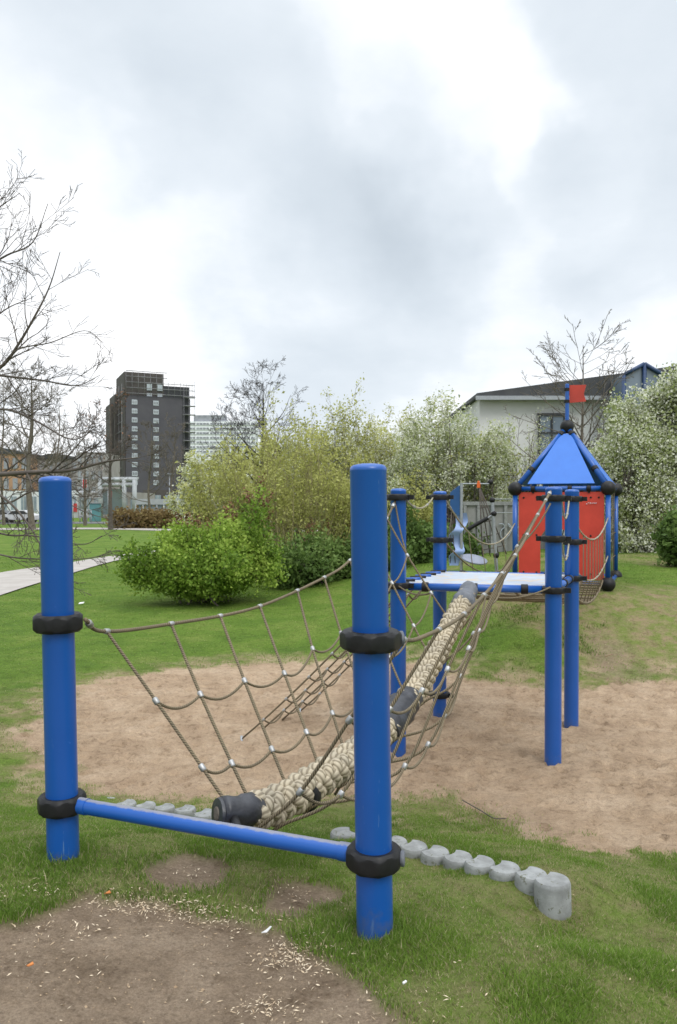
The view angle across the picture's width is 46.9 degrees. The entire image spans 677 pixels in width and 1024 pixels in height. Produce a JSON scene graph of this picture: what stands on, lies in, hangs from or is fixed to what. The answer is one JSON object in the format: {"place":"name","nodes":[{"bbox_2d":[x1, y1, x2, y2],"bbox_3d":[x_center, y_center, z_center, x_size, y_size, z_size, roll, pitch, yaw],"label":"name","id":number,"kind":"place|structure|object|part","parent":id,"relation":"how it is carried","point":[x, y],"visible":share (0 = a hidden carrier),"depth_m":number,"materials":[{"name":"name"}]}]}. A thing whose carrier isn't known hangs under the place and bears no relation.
{"place":"outdoors","nodes":[
{"label":"outdoors","id":0,"kind":"place"},
{"bbox_2d":[0,550,154,594],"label":"path","id":1,"kind":"structure","parent":0,"point":[12,580],"depth_m":23.89,"materials":[{"name":"grey concrete"}]},
{"bbox_2d":[0,528,317,531],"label":"path","id":2,"kind":"structure","parent":0,"point":[103,528],"depth_m":66.66,"materials":[{"name":"grey concrete"}]},
{"bbox_2d":[0,520,317,523],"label":"road","id":3,"kind":"structure","parent":0,"point":[72,523],"depth_m":85.04,"materials":[{"name":"grey asphalt"}]},
{"bbox_2d":[0,510,38,522],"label":"parked car","id":4,"kind":"object","parent":3,"relation":"on","point":[9,515],"visible":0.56,"depth_m":88.16,"materials":[{"name":"white paint"}]},
{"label":"window","id":5,"kind":"part","parent":4,"relation":"part of","materials":[{"name":"black glass"}]},
{"bbox_2d":[79,510,91,521],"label":"white railing","id":6,"kind":"object","parent":3,"relation":"on","point":[80,516],"visible":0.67,"depth_m":87.96,"materials":[{"name":"metal"}]},
{"bbox_2d":[145,413,197,505],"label":"bare tree","id":7,"kind":"object","parent":3,"relation":"on","point":[173,445],"visible":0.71,"depth_m":87.11,"materials":[{"name":"grey plant"}]},
{"bbox_2d":[0,644,622,1023],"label":"bare soil","id":8,"kind":"structure","parent":0,"point":[143,999],"depth_m":2.78,"materials":[{"name":"brown soil"}]},
{"bbox_2d":[0,902,365,1023],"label":"soil crumbs","id":9,"kind":"object","parent":8,"relation":"on","point":[175,986],"visible":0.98,"depth_m":2.71,"materials":[{"name":"brown soil"}]},
{"bbox_2d":[0,865,673,1023],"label":"husk litter","id":10,"kind":"object","parent":8,"relation":"on","point":[268,1008],"visible":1,"depth_m":2.94,"materials":[{"name":"beige plant"}]},
{"bbox_2d":[0,517,676,1023],"bbox_3d":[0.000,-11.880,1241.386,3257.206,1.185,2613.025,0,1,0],"label":"lawn ground","id":11,"kind":"structure","parent":0,"point":[628,631],"depth_m":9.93,"materials":[{"name":"plant"}]},
{"bbox_2d":[0,447,40,490],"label":"brick building","id":12,"kind":"structure","parent":11,"relation":"on","point":[12,483],"depth_m":169.88,"materials":[{"name":"brown brick"}]},
{"bbox_2d":[3,458,8,468],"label":"window","id":13,"kind":"structure","parent":12,"relation":"in","point":[5,464],"depth_m":169.82,"materials":[{"name":"grey glass"}]},
{"bbox_2d":[4,478,8,488],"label":"window","id":14,"kind":"structure","parent":12,"relation":"in","point":[5,482],"depth_m":169.86,"materials":[{"name":"grey glass"}]},
{"bbox_2d":[13,478,17,488],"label":"window","id":15,"kind":"structure","parent":12,"relation":"in","point":[15,485],"depth_m":169.86,"materials":[{"name":"grey glass"}]},
{"bbox_2d":[0,367,47,524],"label":"bare tree","id":16,"kind":"object","parent":11,"relation":"on","point":[2,481],"visible":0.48,"depth_m":79.87,"materials":[{"name":"grey plant"}]},
{"bbox_2d":[0,359,83,528],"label":"bare tree","id":17,"kind":"object","parent":11,"relation":"on","point":[28,464],"visible":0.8,"depth_m":65.81,"materials":[{"name":"brown plant"}]},
{"bbox_2d":[0,491,94,517],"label":"shop building","id":18,"kind":"structure","parent":11,"relation":"on","point":[19,504],"depth_m":119.98,"materials":[{"name":"grey glass"}]},
{"bbox_2d":[11,496,16,509],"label":"window","id":19,"kind":"structure","parent":18,"relation":"in","point":[13,497],"depth_m":119.92,"materials":[{"name":"grey glass"}]},
{"bbox_2d":[21,496,25,509],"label":"window","id":20,"kind":"structure","parent":18,"relation":"in","point":[23,499],"depth_m":119.92,"materials":[{"name":"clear glass"}]},
{"bbox_2d":[32,496,36,511],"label":"window","id":21,"kind":"structure","parent":18,"relation":"in","point":[33,497],"depth_m":119.92,"materials":[{"name":"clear glass"}]},
{"bbox_2d":[13,392,87,476],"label":"bare tree","id":22,"kind":"object","parent":11,"relation":"on","point":[57,448],"visible":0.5,"depth_m":81.73,"materials":[{"name":"grey plant"}]},
{"bbox_2d":[37,454,75,490],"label":"grey building","id":23,"kind":"structure","parent":11,"relation":"on","point":[71,457],"depth_m":174.89,"materials":[{"name":"white metal"}]},
{"bbox_2d":[73,501,76,520],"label":"banner","id":24,"kind":"object","parent":11,"relation":"on","point":[74,509],"visible":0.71,"depth_m":95.97,"materials":[{"name":"fabric"}]},
{"bbox_2d":[0,149,163,595],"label":"bare tree","id":25,"kind":"object","parent":11,"relation":"on","point":[5,473],"visible":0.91,"depth_m":7.20,"materials":[{"name":"brown plant"}]},
{"bbox_2d":[82,477,83,520],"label":"banner","id":26,"kind":"object","parent":11,"relation":"on","point":[82,497],"visible":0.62,"depth_m":95.94,"materials":[{"name":"fabric"}]},
{"bbox_2d":[57,436,112,525],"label":"bare tree","id":27,"kind":"object","parent":11,"relation":"on","point":[95,479],"visible":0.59,"depth_m":77.81,"materials":[{"name":"grey plant"}]},
{"bbox_2d":[88,502,101,521],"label":"street box","id":28,"kind":"object","parent":11,"relation":"on","point":[93,505],"visible":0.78,"depth_m":94.61,"materials":[{"name":"metal"}]},
{"bbox_2d":[76,452,119,491],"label":"grey building","id":29,"kind":"structure","parent":11,"relation":"on","point":[115,468],"depth_m":159.93,"materials":[{"name":"white metal"}]},
{"bbox_2d":[73,388,138,529],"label":"bare tree","id":30,"kind":"object","parent":11,"relation":"on","point":[109,482],"visible":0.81,"depth_m":65.87,"materials":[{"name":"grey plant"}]},
{"bbox_2d":[78,492,154,517],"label":"shop building","id":31,"kind":"structure","parent":11,"relation":"on","point":[139,496],"depth_m":117.99,"materials":[{"name":"grey glass"}]},
{"bbox_2d":[98,477,138,516],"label":"white canopy","id":32,"kind":"object","parent":11,"relation":"on","point":[121,502],"visible":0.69,"depth_m":103.85,"materials":[{"name":"metal"}]},
{"bbox_2d":[117,799,136,806],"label":"edging stone","id":33,"kind":"object","parent":11,"relation":"on","point":[130,802],"visible":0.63,"depth_m":5.67,"materials":[{"name":"concrete"}]},
{"bbox_2d":[111,420,176,509],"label":"bare tree","id":34,"kind":"object","parent":11,"relation":"on","point":[150,469],"visible":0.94,"depth_m":83.36,"materials":[{"name":"grey plant"}]},
{"bbox_2d":[104,504,185,527],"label":"hedge","id":35,"kind":"object","parent":11,"relation":"on","point":[145,518],"visible":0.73,"depth_m":69.12,"materials":[{"name":"brown plant"}]},
{"bbox_2d":[135,801,155,809],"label":"edging stone","id":36,"kind":"object","parent":11,"relation":"on","point":[149,804],"visible":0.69,"depth_m":5.52,"materials":[{"name":"stone"}]},
{"bbox_2d":[106,370,194,492],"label":"tower block","id":37,"kind":"structure","parent":11,"relation":"on","point":[152,399],"depth_m":248.86,"materials":[{"name":"grey concrete"}]},
{"bbox_2d":[132,471,137,475],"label":"window","id":38,"kind":"structure","parent":37,"relation":"in","point":[134,473],"depth_m":245.88,"materials":[{"name":"white glass"}]},
{"bbox_2d":[135,499,179,510],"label":"glass screen","id":39,"kind":"object","parent":11,"relation":"on","point":[159,503],"visible":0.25,"depth_m":97.79,"materials":[{"name":"white glass"}]},
{"bbox_2d":[143,490,180,498],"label":"shop building","id":40,"kind":"structure","parent":11,"relation":"on","point":[160,494],"depth_m":149.97,"materials":[{"name":"grey glass"}]},
{"bbox_2d":[154,803,174,812],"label":"edging stone","id":41,"kind":"object","parent":11,"relation":"on","point":[168,807],"visible":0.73,"depth_m":5.38,"materials":[{"name":"concrete"}]},
{"bbox_2d":[174,805,195,816],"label":"edging stone","id":42,"kind":"object","parent":11,"relation":"on","point":[188,810],"visible":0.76,"depth_m":5.24,"materials":[{"name":"concrete"}]},
{"bbox_2d":[163,443,236,535],"bbox_3d":[-5.374,-0.536,32.044,3.051,4.754,3.540,0,1,0],"label":"blossom tree","id":43,"kind":"object","parent":11,"relation":"on","point":[172,501],"visible":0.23,"depth_m":31.46,"materials":[{"name":"green plant"}]},
{"bbox_2d":[108,473,291,606],"bbox_3d":[-3.006,0.649,17.357,3.957,3.058,3.105,0,1,0],"label":"green shrub","id":44,"kind":"object","parent":11,"relation":"on","point":[215,562],"visible":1,"depth_m":16.95,"materials":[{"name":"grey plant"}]},
{"bbox_2d":[193,808,211,819],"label":"edging stone","id":45,"kind":"object","parent":11,"relation":"on","point":[205,813],"visible":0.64,"depth_m":5.10,"materials":[{"name":"concrete"}]},
{"bbox_2d":[190,415,257,474],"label":"slab building","id":46,"kind":"structure","parent":11,"relation":"on","point":[201,430],"depth_m":429.52,"materials":[{"name":"concrete"}]},
{"bbox_2d":[200,440,251,481],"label":"tree clump","id":47,"kind":"object","parent":11,"relation":"on","point":[235,456],"visible":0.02,"depth_m":68.50,"materials":[{"name":"green plant"}]},
{"bbox_2d":[193,355,307,544],"bbox_3d":[-2.898,-1.674,25.943,2.998,7.021,4.259,1,1,44],"label":"bare tree","id":48,"kind":"object","parent":11,"relation":"on","point":[258,399],"visible":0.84,"depth_m":25.83,"materials":[{"name":"brown plant"}]},
{"bbox_2d":[176,419,374,580],"bbox_3d":[-1.560,-0.426,21.140,5.439,4.496,3.376,0,1,0],"label":"willow bush","id":49,"kind":"object","parent":11,"relation":"on","point":[340,502],"visible":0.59,"depth_m":20.69,"materials":[{"name":"green plant"}]},
{"bbox_2d":[239,436,328,530],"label":"tree clump","id":50,"kind":"object","parent":11,"relation":"on","point":[272,448],"visible":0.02,"depth_m":58.38,"materials":[{"name":"green plant"}]},
{"bbox_2d":[210,384,370,548],"bbox_3d":[-1.505,-1.060,24.649,5.402,5.600,3.457,0,1,0],"label":"willow bush","id":51,"kind":"object","parent":11,"relation":"on","point":[276,452],"visible":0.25,"depth_m":24.25,"materials":[{"name":"green plant"}]},
{"bbox_2d":[32,463,551,941],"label":"rope bridge","id":52,"kind":"structure","parent":11,"relation":"on","point":[372,855],"depth_m":3.45,"materials":[{"name":"blue paint"}]},
{"bbox_2d":[250,372,403,550],"bbox_3d":[-0.054,-1.523,26.803,5.847,6.311,3.816,0,1,0],"label":"blossom tree","id":53,"kind":"object","parent":11,"relation":"on","point":[357,433],"visible":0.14,"depth_m":26.55,"materials":[{"name":"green plant"}]},
{"bbox_2d":[0,653,676,859],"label":"sand pit","id":54,"kind":"object","parent":11,"relation":"in","point":[610,781],"visible":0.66,"depth_m":7.16,"materials":[{"name":"sand"}]},
{"bbox_2d":[462,800,506,818],"bbox_3d":[1.010,2.119,5.555,0.064,0.041,0.484,0,1,-29],"label":"stick","id":55,"kind":"object","parent":54,"relation":"on","point":[483,812],"visible":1,"depth_m":5.49,"materials":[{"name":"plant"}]},
{"bbox_2d":[387,487,586,765],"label":"play platform","id":56,"kind":"structure","parent":54,"relation":"on","point":[440,580],"depth_m":6.88,"materials":[{"name":"blue paint"}]},
{"bbox_2d":[240,590,421,740],"bbox_3d":[0.029,1.500,7.720,1.704,1.680,1.144,0,1,13],"label":"climbing net","id":57,"kind":"object","parent":56,"relation":"attached to","point":[335,671],"visible":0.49,"depth_m":7.62,"materials":[{"name":"brown fabric"}]},
{"bbox_2d":[447,501,607,604],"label":"net bridge","id":58,"kind":"structure","parent":56,"relation":"attached to","point":[583,600],"depth_m":9.87,"materials":[{"name":"fabric"}]},
{"bbox_2d":[330,827,354,839],"bbox_3d":[0.024,1.948,4.442,0.141,0.260,0.168,0,1,-23],"label":"edging stone","id":59,"kind":"object","parent":11,"relation":"on","point":[345,832],"visible":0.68,"depth_m":4.42,"materials":[{"name":"concrete"}]},
{"bbox_2d":[264,519,432,590],"bbox_3d":[0.224,1.168,19.601,4.541,2.079,2.778,0,1,0],"label":"green shrub","id":60,"kind":"object","parent":11,"relation":"on","point":[315,560],"visible":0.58,"depth_m":19.19,"materials":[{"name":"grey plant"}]},
{"bbox_2d":[325,426,405,479],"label":"tree clump","id":61,"kind":"object","parent":11,"relation":"on","point":[371,449],"visible":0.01,"depth_m":61.21,"materials":[{"name":"green plant"}]},
{"bbox_2d":[320,462,447,537],"bbox_3d":[1.296,0.002,23.167,3.810,2.962,3.062,0,1,0],"label":"willow bush","id":62,"kind":"object","parent":11,"relation":"on","point":[428,514],"visible":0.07,"depth_m":22.64,"materials":[{"name":"green plant"}]},
{"bbox_2d":[392,835,407,845],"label":"edging stone","id":63,"kind":"object","parent":11,"relation":"on","point":[399,840],"visible":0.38,"depth_m":4.12,"materials":[{"name":"concrete"}]},
{"bbox_2d":[337,391,473,484],"bbox_3d":[2.186,-1.324,25.931,4.940,5.500,3.294,0,1,0],"label":"blossom tree","id":64,"kind":"object","parent":11,"relation":"on","point":[380,447],"visible":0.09,"depth_m":25.81,"materials":[{"name":"green plant"}]},
{"bbox_2d":[400,840,427,858],"bbox_3d":[0.392,1.832,4.011,0.147,0.244,0.130,-1,1,-43],"label":"edging stone","id":65,"kind":"object","parent":11,"relation":"on","point":[413,849],"visible":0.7,"depth_m":3.98,"materials":[{"name":"concrete"}]},
{"bbox_2d":[420,845,449,865],"bbox_3d":[0.492,1.820,3.910,0.151,0.249,0.127,-1,1,-45],"label":"edging stone","id":66,"kind":"object","parent":11,"relation":"on","point":[434,855],"visible":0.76,"depth_m":3.88,"materials":[{"name":"concrete"}]},
{"bbox_2d":[387,501,490,564],"bbox_3d":[2.522,0.529,21.331,3.424,2.235,2.283,0,1,-35],"label":"green shrub","id":67,"kind":"object","parent":11,"relation":"on","point":[425,555],"visible":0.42,"depth_m":20.66,"materials":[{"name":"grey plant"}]},
{"bbox_2d":[378,385,519,528],"bbox_3d":[3.411,-1.329,24.343,4.464,5.246,3.805,0,1,0],"label":"blossom tree","id":68,"kind":"object","parent":11,"relation":"on","point":[419,453],"visible":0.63,"depth_m":23.68,"materials":[{"name":"green plant"}]},
{"bbox_2d":[443,850,472,869],"bbox_3d":[0.588,1.797,3.800,0.149,0.250,0.132,-1,1,-42],"label":"edging stone","id":69,"kind":"object","parent":11,"relation":"on","point":[455,859],"visible":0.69,"depth_m":3.77,"materials":[{"name":"concrete"}]},
{"bbox_2d":[409,430,528,525],"bbox_3d":[3.762,-0.674,24.373,4.399,3.916,3.074,0,1,0],"label":"blossom tree","id":70,"kind":"object","parent":11,"relation":"on","point":[465,462],"visible":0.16,"depth_m":23.93,"materials":[{"name":"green plant"}]},
{"bbox_2d":[464,855,494,874],"bbox_3d":[0.677,1.775,3.692,0.148,0.249,0.127,0,1,-37],"label":"edging stone","id":71,"kind":"object","parent":11,"relation":"on","point":[480,864],"visible":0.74,"depth_m":3.66,"materials":[{"name":"concrete"}]},
{"bbox_2d":[447,479,512,571],"bbox_3d":[3.216,0.393,15.984,2.301,2.123,0.735,-1,1,-41],"label":"climbing structure","id":72,"kind":"object","parent":11,"relation":"on","point":[456,505],"visible":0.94,"depth_m":15.50,"materials":[{"name":"metal"}]},
{"bbox_2d":[463,502,544,553],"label":"wooden fence","id":73,"kind":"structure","parent":11,"relation":"on","point":[504,523],"depth_m":21.50,"materials":[{"name":"weathered grey wood"}]},
{"bbox_2d":[489,860,520,881],"bbox_3d":[0.773,1.750,3.583,0.148,0.244,0.130,-1,1,-43],"label":"edging stone","id":74,"kind":"object","parent":11,"relation":"on","point":[504,871],"visible":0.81,"depth_m":3.55,"materials":[{"name":"concrete"}]},
{"bbox_2d":[490,410,563,534],"bbox_3d":[5.781,-1.165,25.602,3.999,4.638,3.952,0,1,0],"label":"blossom tree","id":75,"kind":"object","parent":11,"relation":"on","point":[529,459],"visible":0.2,"depth_m":25.55,"materials":[{"name":"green plant"}]},
{"bbox_2d":[514,866,546,895],"bbox_3d":[0.863,1.732,3.471,0.150,0.256,0.127,0,1,-36],"label":"edging stone","id":76,"kind":"object","parent":11,"relation":"on","point":[524,881],"visible":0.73,"depth_m":3.44,"materials":[{"name":"concrete"}]},
{"bbox_2d":[534,872,571,920],"bbox_3d":[0.933,1.738,3.363,0.158,0.312,0.141,0,1,-36],"label":"edging stone","id":77,"kind":"object","parent":11,"relation":"on","point":[552,895],"visible":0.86,"depth_m":3.31,"materials":[{"name":"concrete"}]},
{"bbox_2d":[434,362,676,534],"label":"grey hall","id":78,"kind":"structure","parent":11,"relation":"on","point":[489,405],"depth_m":27.96,"materials":[{"name":"paint"}]},
{"bbox_2d":[537,413,564,456],"bbox_3d":[7.620,-2.585,27.908,1.018,1.885,0.190,0,1,0],"label":"window","id":79,"kind":"structure","parent":78,"relation":"in","point":[553,425],"depth_m":27.90,"materials":[{"name":"grey glass"}]},
{"bbox_2d":[508,384,622,590],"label":"play house","id":80,"kind":"structure","parent":11,"relation":"on","point":[564,461],"depth_m":12.74,"materials":[{"name":"blue paint"}]},
{"bbox_2d":[494,309,654,459],"bbox_3d":[7.357,-2.417,23.146,4.370,7.018,4.435,0,1,-18],"label":"bare tree","id":81,"kind":"object","parent":11,"relation":"on","point":[582,414],"visible":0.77,"depth_m":23.21,"materials":[{"name":"brown plant"}]},
{"bbox_2d":[586,362,676,552],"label":"blossom tree","id":82,"kind":"object","parent":11,"relation":"on","point":[636,458],"visible":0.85,"depth_m":18.54,"materials":[{"name":"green plant"}]},
{"bbox_2d":[650,505,676,566],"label":"green shrub","id":83,"kind":"object","parent":11,"relation":"on","point":[665,537],"visible":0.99,"depth_m":14.93,"materials":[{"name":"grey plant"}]},
{"bbox_2d":[0,0,676,463],"label":"sky","id":84,"kind":"structure","parent":0,"point":[407,195],"materials":[{"name":"white"}]}
]}

